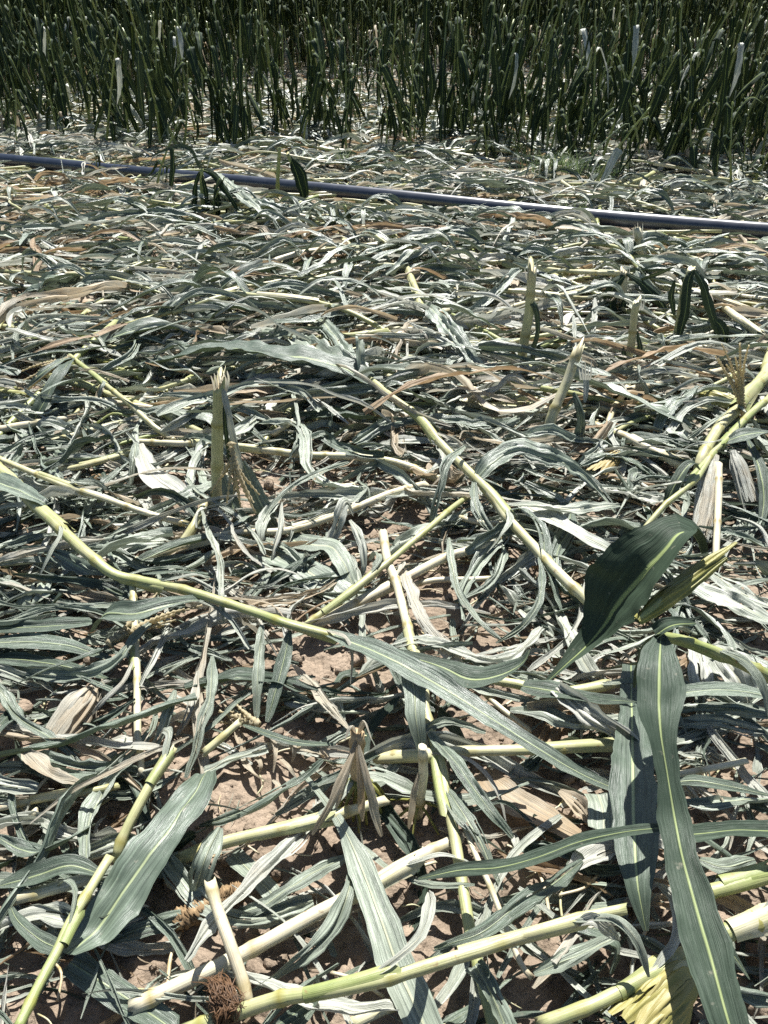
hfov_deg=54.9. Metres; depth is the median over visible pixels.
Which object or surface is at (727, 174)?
fallen corn plant
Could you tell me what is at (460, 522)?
corn leaf
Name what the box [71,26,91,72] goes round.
snapped corn stalk
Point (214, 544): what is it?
corn leaf
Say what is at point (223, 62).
standing corn plant
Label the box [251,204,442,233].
fallen corn plant
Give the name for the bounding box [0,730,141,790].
corn leaf
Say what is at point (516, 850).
corn leaf
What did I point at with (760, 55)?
standing corn plant
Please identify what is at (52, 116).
standing corn plant
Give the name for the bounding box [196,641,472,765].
corn leaf
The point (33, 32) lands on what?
snapped corn stalk
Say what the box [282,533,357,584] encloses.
corn leaf
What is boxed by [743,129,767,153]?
snapped corn stalk
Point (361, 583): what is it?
broken corn stalk
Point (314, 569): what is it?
corn leaf
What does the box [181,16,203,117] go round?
standing corn plant
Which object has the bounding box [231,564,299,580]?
corn leaf
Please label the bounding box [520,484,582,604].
corn leaf
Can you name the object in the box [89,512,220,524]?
corn leaf
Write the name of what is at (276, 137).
fallen corn plant
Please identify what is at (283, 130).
fallen corn plant
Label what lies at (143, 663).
corn leaf
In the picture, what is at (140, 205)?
fallen corn plant
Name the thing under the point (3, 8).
standing corn plant
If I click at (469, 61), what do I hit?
standing corn plant
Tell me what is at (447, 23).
standing corn plant
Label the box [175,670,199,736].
corn leaf
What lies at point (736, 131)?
standing corn plant
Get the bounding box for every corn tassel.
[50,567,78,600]
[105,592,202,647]
[218,704,260,726]
[715,342,749,417]
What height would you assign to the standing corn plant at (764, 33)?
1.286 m
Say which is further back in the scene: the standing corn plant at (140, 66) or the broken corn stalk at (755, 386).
the standing corn plant at (140, 66)
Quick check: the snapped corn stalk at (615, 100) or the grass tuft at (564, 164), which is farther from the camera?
the snapped corn stalk at (615, 100)
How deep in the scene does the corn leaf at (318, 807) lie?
1.44 m
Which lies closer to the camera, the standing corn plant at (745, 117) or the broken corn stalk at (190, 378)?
the broken corn stalk at (190, 378)
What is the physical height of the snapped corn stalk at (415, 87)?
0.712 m
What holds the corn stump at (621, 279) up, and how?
on the ground
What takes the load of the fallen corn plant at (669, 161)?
on the ground
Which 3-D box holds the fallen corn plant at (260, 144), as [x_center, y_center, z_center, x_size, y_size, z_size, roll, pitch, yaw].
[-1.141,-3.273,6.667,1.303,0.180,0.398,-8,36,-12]
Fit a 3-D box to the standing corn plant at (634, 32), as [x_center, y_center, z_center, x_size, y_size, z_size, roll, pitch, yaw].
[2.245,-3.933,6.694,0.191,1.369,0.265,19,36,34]
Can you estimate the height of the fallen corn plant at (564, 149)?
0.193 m
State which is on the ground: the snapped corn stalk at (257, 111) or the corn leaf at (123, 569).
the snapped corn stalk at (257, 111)
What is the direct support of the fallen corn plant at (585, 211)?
on the ground
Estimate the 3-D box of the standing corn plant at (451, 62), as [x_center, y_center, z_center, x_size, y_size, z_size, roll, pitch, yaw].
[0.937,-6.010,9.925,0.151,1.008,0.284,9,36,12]
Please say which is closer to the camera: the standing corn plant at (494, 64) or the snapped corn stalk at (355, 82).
the standing corn plant at (494, 64)
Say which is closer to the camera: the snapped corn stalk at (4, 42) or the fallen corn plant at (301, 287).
the fallen corn plant at (301, 287)
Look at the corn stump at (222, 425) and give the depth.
2.09 m
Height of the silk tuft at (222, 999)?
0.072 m
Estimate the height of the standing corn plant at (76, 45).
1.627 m
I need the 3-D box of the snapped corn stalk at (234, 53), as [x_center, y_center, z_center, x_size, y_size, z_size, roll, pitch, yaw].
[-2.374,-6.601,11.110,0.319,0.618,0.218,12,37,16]
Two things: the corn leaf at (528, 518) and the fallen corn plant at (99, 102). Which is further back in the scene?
the fallen corn plant at (99, 102)
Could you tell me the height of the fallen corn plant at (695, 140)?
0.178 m
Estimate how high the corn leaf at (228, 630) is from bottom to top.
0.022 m
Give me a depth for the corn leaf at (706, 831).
1.24 m
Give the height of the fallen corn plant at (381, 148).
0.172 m
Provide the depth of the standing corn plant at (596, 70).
7.29 m
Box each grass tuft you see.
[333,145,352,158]
[509,141,607,186]
[548,195,591,210]
[594,159,626,180]
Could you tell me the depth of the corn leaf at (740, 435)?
2.28 m
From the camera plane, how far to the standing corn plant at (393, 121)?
6.67 m
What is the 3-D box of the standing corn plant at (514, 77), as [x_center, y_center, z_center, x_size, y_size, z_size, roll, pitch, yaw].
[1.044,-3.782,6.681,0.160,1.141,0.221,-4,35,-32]
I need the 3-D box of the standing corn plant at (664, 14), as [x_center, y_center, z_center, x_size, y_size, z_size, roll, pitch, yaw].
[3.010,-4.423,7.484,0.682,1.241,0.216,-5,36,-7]
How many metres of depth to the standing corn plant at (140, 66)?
6.36 m
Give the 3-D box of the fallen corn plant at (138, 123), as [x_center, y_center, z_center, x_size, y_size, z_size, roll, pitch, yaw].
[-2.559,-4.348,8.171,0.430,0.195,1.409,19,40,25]
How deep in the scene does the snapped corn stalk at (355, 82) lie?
9.96 m
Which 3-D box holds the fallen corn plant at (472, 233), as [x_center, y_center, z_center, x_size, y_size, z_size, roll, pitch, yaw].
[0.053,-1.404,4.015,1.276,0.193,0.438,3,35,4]
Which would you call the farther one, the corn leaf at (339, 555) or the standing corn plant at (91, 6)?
the standing corn plant at (91, 6)
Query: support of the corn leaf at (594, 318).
on the leaf litter at (268, 384)
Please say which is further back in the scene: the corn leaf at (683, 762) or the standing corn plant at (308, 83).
the standing corn plant at (308, 83)
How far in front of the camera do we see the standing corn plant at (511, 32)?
7.55 m
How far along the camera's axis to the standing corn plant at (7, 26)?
8.25 m
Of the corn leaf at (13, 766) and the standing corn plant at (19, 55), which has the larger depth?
the standing corn plant at (19, 55)
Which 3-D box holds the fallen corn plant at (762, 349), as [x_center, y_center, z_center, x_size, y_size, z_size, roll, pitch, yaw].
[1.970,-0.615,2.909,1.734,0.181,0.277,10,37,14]
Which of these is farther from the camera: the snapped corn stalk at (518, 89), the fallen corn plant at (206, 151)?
the snapped corn stalk at (518, 89)
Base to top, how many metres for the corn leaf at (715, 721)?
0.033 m
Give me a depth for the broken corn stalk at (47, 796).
1.41 m
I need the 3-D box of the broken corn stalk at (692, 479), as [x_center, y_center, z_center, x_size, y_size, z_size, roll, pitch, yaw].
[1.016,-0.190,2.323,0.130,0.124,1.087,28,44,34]
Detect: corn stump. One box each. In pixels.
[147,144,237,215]
[210,365,277,528]
[275,147,280,198]
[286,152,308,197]
[311,720,387,836]
[336,202,343,218]
[343,205,351,220]
[389,743,438,834]
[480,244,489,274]
[517,256,539,374]
[545,337,610,443]
[603,265,672,323]
[619,295,644,363]
[630,223,646,263]
[668,266,728,342]
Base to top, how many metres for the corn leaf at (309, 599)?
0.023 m
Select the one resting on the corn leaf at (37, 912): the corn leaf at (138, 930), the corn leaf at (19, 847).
the corn leaf at (138, 930)
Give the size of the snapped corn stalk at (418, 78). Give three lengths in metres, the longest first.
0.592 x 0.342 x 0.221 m
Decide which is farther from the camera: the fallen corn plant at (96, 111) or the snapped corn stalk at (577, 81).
the fallen corn plant at (96, 111)
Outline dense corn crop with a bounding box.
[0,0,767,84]
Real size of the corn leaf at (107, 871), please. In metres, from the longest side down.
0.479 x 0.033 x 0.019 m
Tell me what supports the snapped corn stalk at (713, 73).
on the ground
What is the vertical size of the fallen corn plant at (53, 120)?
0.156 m
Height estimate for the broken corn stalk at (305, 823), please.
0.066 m
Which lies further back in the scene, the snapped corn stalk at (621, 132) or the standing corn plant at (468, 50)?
the standing corn plant at (468, 50)
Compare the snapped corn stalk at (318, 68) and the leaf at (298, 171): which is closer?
the leaf at (298, 171)
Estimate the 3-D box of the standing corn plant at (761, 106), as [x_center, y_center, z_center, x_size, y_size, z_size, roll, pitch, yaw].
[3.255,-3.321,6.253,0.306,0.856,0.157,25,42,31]
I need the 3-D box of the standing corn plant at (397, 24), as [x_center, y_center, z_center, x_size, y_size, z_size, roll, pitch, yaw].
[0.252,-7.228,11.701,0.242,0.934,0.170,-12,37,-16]
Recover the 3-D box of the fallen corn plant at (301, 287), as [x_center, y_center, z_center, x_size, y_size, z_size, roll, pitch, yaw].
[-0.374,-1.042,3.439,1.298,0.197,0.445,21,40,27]
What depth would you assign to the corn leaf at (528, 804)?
1.41 m
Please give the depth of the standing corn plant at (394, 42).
6.67 m
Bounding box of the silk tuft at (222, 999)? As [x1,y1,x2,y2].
[195,969,246,1023]
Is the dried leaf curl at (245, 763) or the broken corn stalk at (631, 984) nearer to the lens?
the broken corn stalk at (631, 984)
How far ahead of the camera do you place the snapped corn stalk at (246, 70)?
8.52 m
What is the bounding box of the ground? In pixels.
[0,67,767,1023]
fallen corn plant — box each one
[0,169,17,178]
[0,186,115,233]
[0,196,145,220]
[0,249,172,298]
[0,462,608,790]
[1,105,96,114]
[3,94,123,112]
[3,114,92,127]
[8,769,216,1023]
[10,101,97,114]
[21,113,110,122]
[21,354,176,439]
[27,241,263,307]
[29,80,82,91]
[39,112,104,122]
[42,89,145,101]
[45,115,123,135]
[56,203,249,236]
[66,95,145,109]
[67,105,147,113]
[70,114,117,135]
[82,276,334,344]
[88,128,147,144]
[90,197,201,224]
[113,206,325,241]
[126,318,584,614]
[129,110,189,127]
[133,119,210,142]
[133,132,204,147]
[141,150,239,172]
[144,92,205,100]
[144,183,349,222]
[157,146,326,168]
[170,246,387,322]
[172,187,304,212]
[178,84,253,93]
[187,114,265,130]
[192,97,245,106]
[193,263,425,328]
[200,136,295,155]
[202,104,278,114]
[203,100,307,121]
[205,93,288,112]
[220,203,353,229]
[225,88,289,98]
[226,132,362,159]
[231,203,369,263]
[236,125,366,143]
[238,90,299,105]
[240,118,336,129]
[247,115,326,140]
[250,144,305,158]
[250,226,485,270]
[251,94,328,108]
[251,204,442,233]
[254,101,300,113]
[254,107,349,119]
[259,193,406,218]
[266,99,327,111]
[277,242,481,292]
[281,209,395,226]
[282,226,489,264]
[283,121,366,140]
[286,146,392,173]
[300,97,344,110]
[304,153,415,176]
[313,152,391,182]
[314,99,419,120]
[314,100,387,111]
[330,116,379,123]
[333,88,401,96]
[336,95,409,105]
[338,92,407,104]
[341,120,398,132]
[349,221,449,263]
[351,124,371,142]
[353,106,397,123]
[353,147,498,163]
[356,115,468,127]
[360,87,422,100]
[360,209,503,284]
[363,126,412,141]
[382,210,499,375]
[392,138,491,154]
[393,136,530,164]
[395,165,489,180]
[409,117,480,129]
[412,110,490,121]
[415,123,516,139]
[417,126,482,141]
[430,204,622,235]
[452,164,544,180]
[463,281,704,333]
[464,140,586,151]
[468,228,693,268]
[490,139,579,144]
[496,139,611,153]
[501,248,767,313]
[514,129,559,153]
[518,186,684,215]
[521,151,559,177]
[525,115,608,128]
[526,101,638,116]
[541,155,736,177]
[544,135,581,158]
[545,126,626,141]
[545,220,709,304]
[545,514,767,1023]
[548,167,709,196]
[549,152,711,169]
[554,138,709,158]
[559,134,583,163]
[568,174,757,203]
[611,241,767,281]
[649,178,767,203]
[652,338,765,351]
[660,109,716,114]
[661,98,671,115]
[677,148,737,191]
[698,154,767,177]
[720,293,767,302]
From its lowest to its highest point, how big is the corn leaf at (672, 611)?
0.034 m
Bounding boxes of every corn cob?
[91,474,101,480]
[172,895,208,931]
[219,881,244,906]
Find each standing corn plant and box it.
[0,0,4,98]
[0,3,54,117]
[0,35,38,128]
[0,38,19,126]
[0,47,50,117]
[0,71,20,131]
[0,99,17,132]
[4,0,27,80]
[4,50,41,124]
[9,0,30,120]
[10,0,39,88]
[12,3,53,89]
[13,6,53,100]
[17,1,50,39]
[21,40,26,78]
[23,0,61,81]
[27,44,50,88]
[29,49,65,129]
[30,0,85,82]
[36,43,63,124]
[38,16,73,132]
[43,0,61,117]
[43,98,64,134]
[47,0,71,67]
[47,33,81,102]
[49,63,59,105]
[53,0,90,85]
[55,0,102,123]
[63,0,89,96]
[64,19,111,124]
[65,6,80,98]
[65,49,76,91]
[68,0,123,125]
[78,3,101,92]
[81,34,103,116]
[82,0,148,132]
[88,0,109,82]
[89,0,98,68]
[90,75,124,126]
[94,26,121,141]
[96,25,116,121]
[101,64,121,133]
[103,28,111,67]
[113,64,121,106]
[119,0,155,95]
[121,0,147,109]
[127,0,167,147]
[131,8,147,108]
[136,30,187,119]
[139,0,165,58]
[145,12,170,144]
[153,1,160,55]
[158,0,167,56]
[158,0,173,58]
[166,0,187,60]
[167,10,176,115]
[168,61,199,147]
[171,0,185,122]
[175,2,186,88]
[177,68,189,118]
[179,0,211,75]
[181,0,190,59]
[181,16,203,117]
[203,75,245,144]
[206,21,230,143]
[212,0,240,140]
[212,89,232,144]
[213,34,233,120]
[236,0,253,145]
[249,30,266,89]
[251,0,290,133]
[261,35,272,80]
[271,25,294,134]
[273,89,281,144]
[279,88,291,126]
[291,72,299,123]
[300,50,312,124]
[305,78,342,138]
[307,41,323,126]
[327,92,341,141]
[330,24,365,119]
[334,46,359,89]
[341,64,353,148]
[353,32,369,106]
[361,15,408,84]
[365,35,382,94]
[367,80,409,149]
[378,0,406,135]
[378,54,423,149]
[393,20,405,79]
[399,60,427,141]
[416,0,447,140]
[432,33,464,135]
[438,0,453,146]
[442,0,458,95]
[446,86,455,131]
[447,27,456,94]
[450,70,481,126]
[459,38,484,124]
[460,2,493,136]
[461,16,471,72]
[472,20,522,142]
[474,4,504,82]
[476,0,502,155]
[487,0,497,91]
[496,0,527,132]
[499,26,542,155]
[501,0,534,84]
[504,16,531,90]
[505,0,536,125]
[506,58,533,127]
[506,115,522,155]
[509,0,573,155]
[531,33,545,70]
[537,0,560,95]
[540,0,594,121]
[548,61,565,144]
[549,48,591,138]
[556,98,584,151]
[568,78,586,134]
[570,0,590,134]
[572,108,614,144]
[576,69,597,127]
[581,9,608,159]
[583,33,629,122]
[584,0,615,81]
[588,102,617,146]
[590,0,614,76]
[593,1,651,124]
[593,75,614,142]
[597,30,607,98]
[613,54,666,144]
[617,54,651,166]
[618,0,641,129]
[618,129,634,181]
[625,30,671,155]
[627,0,639,133]
[630,38,659,152]
[638,18,648,47]
[646,0,661,96]
[651,2,709,122]
[651,35,675,90]
[656,0,734,150]
[657,0,680,66]
[657,99,699,170]
[662,14,710,155]
[669,79,711,132]
[669,89,688,156]
[670,23,706,102]
[671,52,699,157]
[675,0,690,147]
[684,37,701,120]
[686,97,763,189]
[689,103,709,142]
[695,3,749,155]
[697,1,766,92]
[708,46,745,171]
[710,100,749,147]
[711,7,764,125]
[711,34,725,74]
[716,5,758,92]
[718,0,748,66]
[720,102,742,156]
[721,0,742,112]
[723,70,735,126]
[729,82,766,136]
[730,51,748,147]
[731,0,762,92]
[732,110,751,170]
[736,10,767,127]
[743,51,763,136]
[746,62,767,152]
[747,35,767,131]
[748,73,767,154]
[749,40,767,117]
[752,60,767,154]
[754,74,767,131]
[762,20,767,64]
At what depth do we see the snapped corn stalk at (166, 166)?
5.54 m
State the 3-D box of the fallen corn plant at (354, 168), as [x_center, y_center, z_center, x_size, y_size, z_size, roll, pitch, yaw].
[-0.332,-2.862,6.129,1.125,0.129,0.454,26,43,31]
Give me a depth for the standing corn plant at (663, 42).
6.16 m
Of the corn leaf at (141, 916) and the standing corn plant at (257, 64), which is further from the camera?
the standing corn plant at (257, 64)
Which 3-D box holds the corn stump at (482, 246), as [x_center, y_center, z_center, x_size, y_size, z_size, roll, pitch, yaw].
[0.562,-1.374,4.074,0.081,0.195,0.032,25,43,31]
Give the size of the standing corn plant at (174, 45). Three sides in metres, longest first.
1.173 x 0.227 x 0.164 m
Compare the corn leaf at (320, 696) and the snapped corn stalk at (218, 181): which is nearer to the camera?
the corn leaf at (320, 696)
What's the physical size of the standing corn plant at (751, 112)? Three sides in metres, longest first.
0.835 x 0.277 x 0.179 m
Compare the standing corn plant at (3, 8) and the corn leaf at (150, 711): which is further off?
the standing corn plant at (3, 8)
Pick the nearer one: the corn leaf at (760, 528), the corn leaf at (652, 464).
the corn leaf at (760, 528)
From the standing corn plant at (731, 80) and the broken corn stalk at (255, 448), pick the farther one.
the standing corn plant at (731, 80)
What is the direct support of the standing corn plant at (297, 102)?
on the ground
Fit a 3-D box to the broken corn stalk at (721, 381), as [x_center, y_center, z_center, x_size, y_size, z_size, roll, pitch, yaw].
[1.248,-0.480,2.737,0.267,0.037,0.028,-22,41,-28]
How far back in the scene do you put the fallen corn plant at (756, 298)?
3.45 m
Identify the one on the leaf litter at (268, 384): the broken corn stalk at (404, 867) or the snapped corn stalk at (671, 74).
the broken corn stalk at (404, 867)
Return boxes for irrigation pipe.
[0,153,767,238]
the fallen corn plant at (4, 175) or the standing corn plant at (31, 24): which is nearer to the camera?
the fallen corn plant at (4, 175)
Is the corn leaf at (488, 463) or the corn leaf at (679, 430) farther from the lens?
the corn leaf at (679, 430)
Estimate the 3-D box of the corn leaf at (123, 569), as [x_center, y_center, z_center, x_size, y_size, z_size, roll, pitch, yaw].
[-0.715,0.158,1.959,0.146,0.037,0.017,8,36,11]
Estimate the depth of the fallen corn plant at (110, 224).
4.70 m
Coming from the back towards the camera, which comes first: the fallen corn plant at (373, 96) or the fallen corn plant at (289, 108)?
the fallen corn plant at (373, 96)
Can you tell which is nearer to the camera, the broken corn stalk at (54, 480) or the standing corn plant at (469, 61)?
the broken corn stalk at (54, 480)
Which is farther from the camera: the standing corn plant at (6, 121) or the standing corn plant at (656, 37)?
the standing corn plant at (6, 121)
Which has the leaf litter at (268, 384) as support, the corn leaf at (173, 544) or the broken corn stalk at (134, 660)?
the broken corn stalk at (134, 660)
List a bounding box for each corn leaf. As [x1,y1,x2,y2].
[0,489,131,524]
[0,491,136,517]
[0,533,135,556]
[0,553,234,600]
[0,589,103,608]
[0,616,91,632]
[0,633,110,658]
[0,652,114,680]
[0,683,24,724]
[0,692,196,757]
[0,700,81,760]
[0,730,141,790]
[0,750,125,923]
[0,761,177,799]
[0,790,120,803]
[0,823,94,856]
[0,853,97,887]
[0,865,184,891]
[0,901,174,956]
[1,544,91,619]
[2,590,49,603]
[2,638,254,655]
[5,457,127,531]
[7,431,26,436]
[7,787,206,1003]
[10,554,78,579]
[12,294,120,311]
[13,621,151,682]
[15,476,138,529]
[15,537,62,559]
[15,904,148,936]
[16,570,55,604]
[18,438,190,478]
[20,548,92,625]
[21,747,79,783]
[24,271,81,291]
[29,565,189,587]
[30,736,188,823]
[39,750,137,782]
[51,851,177,878]
[59,503,186,517]
[62,952,179,1023]
[64,584,174,627]
[74,416,105,430]
[76,426,142,452]
[76,674,127,697]
[83,726,173,745]
[83,988,239,1001]
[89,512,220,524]
[89,646,301,709]
[93,534,166,553]
[95,317,189,344]
[101,502,116,519]
[109,468,137,481]
[109,909,188,943]
[112,566,130,572]
[128,497,175,536]
[129,442,138,483]
[134,443,197,512]
[136,675,315,767]
[137,533,217,559]
[142,510,236,597]
[151,690,176,752]
[156,574,161,597]
[168,525,277,559]
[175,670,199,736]
[181,898,390,1001]
[184,656,217,777]
[187,827,222,891]
[191,301,253,326]
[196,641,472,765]
[199,758,323,827]
[201,510,224,622]
[203,743,268,772]
[210,576,340,637]
[216,172,283,225]
[217,621,269,635]
[225,563,383,586]
[225,847,287,902]
[227,854,345,918]
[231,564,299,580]
[242,196,298,216]
[242,451,388,462]
[243,553,331,602]
[243,724,335,745]
[246,572,270,595]
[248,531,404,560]
[248,551,308,619]
[248,574,263,622]
[252,327,284,344]
[252,625,264,717]
[252,873,354,991]
[255,500,279,549]
[255,545,356,603]
[255,740,475,778]
[263,461,349,521]
[265,631,292,721]
[266,592,313,606]
[271,502,283,559]
[272,974,319,1023]
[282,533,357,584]
[282,562,325,636]
[284,700,372,714]
[292,664,348,728]
[300,770,443,1023]
[304,777,474,815]
[310,456,357,488]
[320,497,353,555]
[329,693,345,719]
[338,440,441,532]
[349,520,367,575]
[364,696,427,937]
[364,731,561,797]
[370,438,450,515]
[372,511,490,565]
[380,446,490,449]
[398,647,425,750]
[399,570,462,662]
[399,899,620,983]
[411,876,620,1023]
[418,823,659,879]
[423,452,587,468]
[425,378,461,409]
[427,731,513,838]
[429,445,465,522]
[432,513,497,534]
[433,858,583,951]
[435,517,579,527]
[438,409,607,425]
[445,787,502,890]
[446,499,525,550]
[446,537,501,641]
[449,618,574,736]
[456,502,509,620]
[465,813,563,1023]
[465,959,516,1023]
[474,438,619,518]
[475,768,581,838]
[483,503,657,514]
[493,514,619,532]
[496,557,545,642]
[500,880,625,910]
[507,501,620,513]
[510,706,618,729]
[518,501,609,550]
[519,568,619,691]
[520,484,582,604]
[520,679,636,703]
[522,840,621,876]
[523,732,610,771]
[524,468,680,514]
[533,932,620,975]
[538,506,652,590]
[554,834,663,894]
[555,916,620,974]
[558,789,587,823]
[560,419,618,426]
[560,893,655,1007]
[561,400,582,427]
[562,711,724,762]
[564,548,750,559]
[565,669,724,683]
[569,474,618,499]
[572,315,576,348]
[574,762,731,856]
[579,912,620,941]
[584,793,612,828]
[585,433,666,474]
[590,298,597,332]
[592,504,651,527]
[598,615,737,655]
[608,664,659,930]
[642,464,767,521]
[653,385,699,433]
[654,760,709,774]
[655,578,767,594]
[663,460,700,501]
[664,418,698,447]
[665,501,758,514]
[668,608,686,711]
[670,573,767,623]
[673,513,767,531]
[675,532,744,562]
[678,713,767,736]
[680,775,767,795]
[681,701,767,718]
[684,680,767,740]
[686,681,762,698]
[686,795,767,810]
[688,637,714,697]
[693,820,767,842]
[694,482,756,490]
[694,506,758,546]
[700,855,756,873]
[705,532,767,549]
[706,726,767,806]
[708,644,757,701]
[710,572,767,607]
[719,458,756,478]
[723,513,767,546]
[727,428,767,443]
[733,947,749,979]
[742,511,761,547]
[747,440,767,526]
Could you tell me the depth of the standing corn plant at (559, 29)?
7.83 m
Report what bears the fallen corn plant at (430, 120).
on the leaf litter at (268, 384)
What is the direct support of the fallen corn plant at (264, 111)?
on the ground
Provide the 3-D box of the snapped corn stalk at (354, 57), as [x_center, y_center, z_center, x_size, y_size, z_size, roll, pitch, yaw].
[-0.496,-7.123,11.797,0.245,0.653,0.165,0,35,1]
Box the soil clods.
[0,270,767,1023]
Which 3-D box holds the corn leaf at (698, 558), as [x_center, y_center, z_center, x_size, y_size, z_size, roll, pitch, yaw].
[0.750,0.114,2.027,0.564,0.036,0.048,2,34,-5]
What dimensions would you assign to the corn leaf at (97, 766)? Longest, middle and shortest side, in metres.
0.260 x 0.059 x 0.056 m
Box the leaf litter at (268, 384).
[0,42,767,1023]
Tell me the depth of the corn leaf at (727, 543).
2.09 m
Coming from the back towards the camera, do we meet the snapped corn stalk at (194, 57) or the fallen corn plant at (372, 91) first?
the fallen corn plant at (372, 91)
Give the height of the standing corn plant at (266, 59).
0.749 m
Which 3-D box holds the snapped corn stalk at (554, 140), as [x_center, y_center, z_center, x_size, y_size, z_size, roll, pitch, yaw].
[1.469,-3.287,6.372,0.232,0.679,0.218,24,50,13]
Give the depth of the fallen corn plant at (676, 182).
5.20 m
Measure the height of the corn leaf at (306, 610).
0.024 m
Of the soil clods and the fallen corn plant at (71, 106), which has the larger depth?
the fallen corn plant at (71, 106)
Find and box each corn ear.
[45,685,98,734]
[586,450,620,480]
[600,954,698,1023]
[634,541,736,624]
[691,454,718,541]
[698,390,734,408]
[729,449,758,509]
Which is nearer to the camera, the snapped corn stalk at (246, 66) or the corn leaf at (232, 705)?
the corn leaf at (232, 705)
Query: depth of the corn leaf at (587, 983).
1.16 m
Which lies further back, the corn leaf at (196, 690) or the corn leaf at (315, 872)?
the corn leaf at (196, 690)
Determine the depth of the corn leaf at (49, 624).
1.72 m
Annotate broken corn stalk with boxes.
[0,416,68,431]
[0,456,189,526]
[0,746,132,810]
[6,874,91,905]
[23,807,38,826]
[46,448,130,473]
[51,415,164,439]
[91,586,145,779]
[112,726,176,862]
[127,833,503,1015]
[132,439,446,485]
[135,481,429,558]
[144,364,241,392]
[175,776,389,864]
[181,501,209,537]
[182,890,649,1023]
[200,718,241,756]
[204,877,252,1001]
[247,367,256,378]
[263,380,306,445]
[305,496,469,624]
[312,482,355,497]
[317,536,507,627]
[349,991,434,1023]
[372,737,613,822]
[375,394,489,441]
[379,529,506,1023]
[384,373,626,413]
[413,576,489,586]
[456,514,501,525]
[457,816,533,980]
[481,694,531,732]
[491,677,687,753]
[534,882,685,1023]
[540,266,619,274]
[586,421,691,467]
[633,394,767,525]
[680,758,748,776]
[693,348,767,468]
[697,370,741,394]
[710,860,767,898]
[713,300,767,333]
[713,461,722,552]
[723,901,767,942]
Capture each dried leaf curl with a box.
[241,758,268,782]
[254,756,262,775]
[267,725,277,772]
[272,779,281,788]
[280,758,295,776]
[291,736,296,762]
[299,749,322,754]
[319,750,340,768]
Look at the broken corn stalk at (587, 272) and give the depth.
3.74 m
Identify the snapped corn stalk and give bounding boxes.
[0,29,12,55]
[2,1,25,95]
[5,73,18,109]
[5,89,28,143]
[8,0,21,48]
[24,11,46,57]
[33,15,62,92]
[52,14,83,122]
[64,69,82,109]
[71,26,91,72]
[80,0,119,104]
[88,153,100,178]
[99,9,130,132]
[106,97,126,127]
[110,56,124,114]
[116,90,143,129]
[122,0,157,85]
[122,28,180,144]
[137,17,151,68]
[141,117,178,188]
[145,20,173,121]
[146,15,178,123]
[149,164,167,187]
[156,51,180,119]
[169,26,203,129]
[174,19,226,109]
[185,13,202,77]
[194,9,204,100]
[202,177,227,214]
[205,68,221,142]
[214,50,235,88]
[217,57,249,144]
[228,83,239,143]
[229,55,256,118]
[240,66,264,143]
[242,12,253,67]
[243,40,257,109]
[243,63,254,92]
[248,9,273,119]
[250,18,269,103]
[264,26,286,127]
[273,59,286,133]
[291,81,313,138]
[299,60,325,139]
[306,13,326,113]
[307,17,336,135]
[308,50,325,112]
[321,64,356,135]
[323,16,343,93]
[331,50,336,82]
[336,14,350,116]
[338,37,360,139]
[346,44,359,74]
[353,52,363,96]
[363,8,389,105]
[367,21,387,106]
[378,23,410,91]
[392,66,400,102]
[397,62,409,137]
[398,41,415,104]
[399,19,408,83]
[402,92,423,138]
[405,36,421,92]
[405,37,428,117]
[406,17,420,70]
[408,73,431,114]
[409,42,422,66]
[409,67,422,135]
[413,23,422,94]
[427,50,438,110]
[428,98,439,134]
[445,73,456,126]
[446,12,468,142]
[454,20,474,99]
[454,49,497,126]
[460,67,484,136]
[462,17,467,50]
[472,97,483,128]
[472,121,497,160]
[478,85,489,110]
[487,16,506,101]
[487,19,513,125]
[498,82,513,128]
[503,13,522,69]
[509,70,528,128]
[514,71,528,121]
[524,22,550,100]
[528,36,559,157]
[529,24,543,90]
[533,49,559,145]
[538,88,564,154]
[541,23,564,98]
[556,112,574,162]
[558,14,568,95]
[559,67,564,108]
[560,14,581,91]
[566,28,603,146]
[568,54,584,102]
[568,60,599,147]
[580,97,591,131]
[581,27,619,156]
[584,91,600,142]
[586,107,649,190]
[589,41,646,163]
[600,8,623,60]
[601,53,613,91]
[603,102,618,129]
[604,5,626,92]
[608,2,627,59]
[609,80,642,136]
[610,79,618,128]
[613,49,680,155]
[616,81,675,140]
[635,17,682,140]
[648,26,674,124]
[663,45,672,110]
[665,8,683,52]
[670,37,690,88]
[675,38,701,109]
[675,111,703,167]
[695,28,723,119]
[698,33,737,140]
[699,22,751,115]
[701,43,720,118]
[704,39,727,119]
[705,112,728,154]
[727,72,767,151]
[733,49,767,111]
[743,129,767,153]
[744,4,758,48]
[744,153,767,177]
[744,154,767,179]
[748,84,767,142]
[752,127,767,155]
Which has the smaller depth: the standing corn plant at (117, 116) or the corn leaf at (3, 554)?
the corn leaf at (3, 554)
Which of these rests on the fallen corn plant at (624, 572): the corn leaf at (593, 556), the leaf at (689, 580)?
the leaf at (689, 580)
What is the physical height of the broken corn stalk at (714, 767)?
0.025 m
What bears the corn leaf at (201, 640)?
on the leaf litter at (268, 384)
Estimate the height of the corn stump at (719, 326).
0.388 m
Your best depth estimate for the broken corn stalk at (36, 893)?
1.24 m

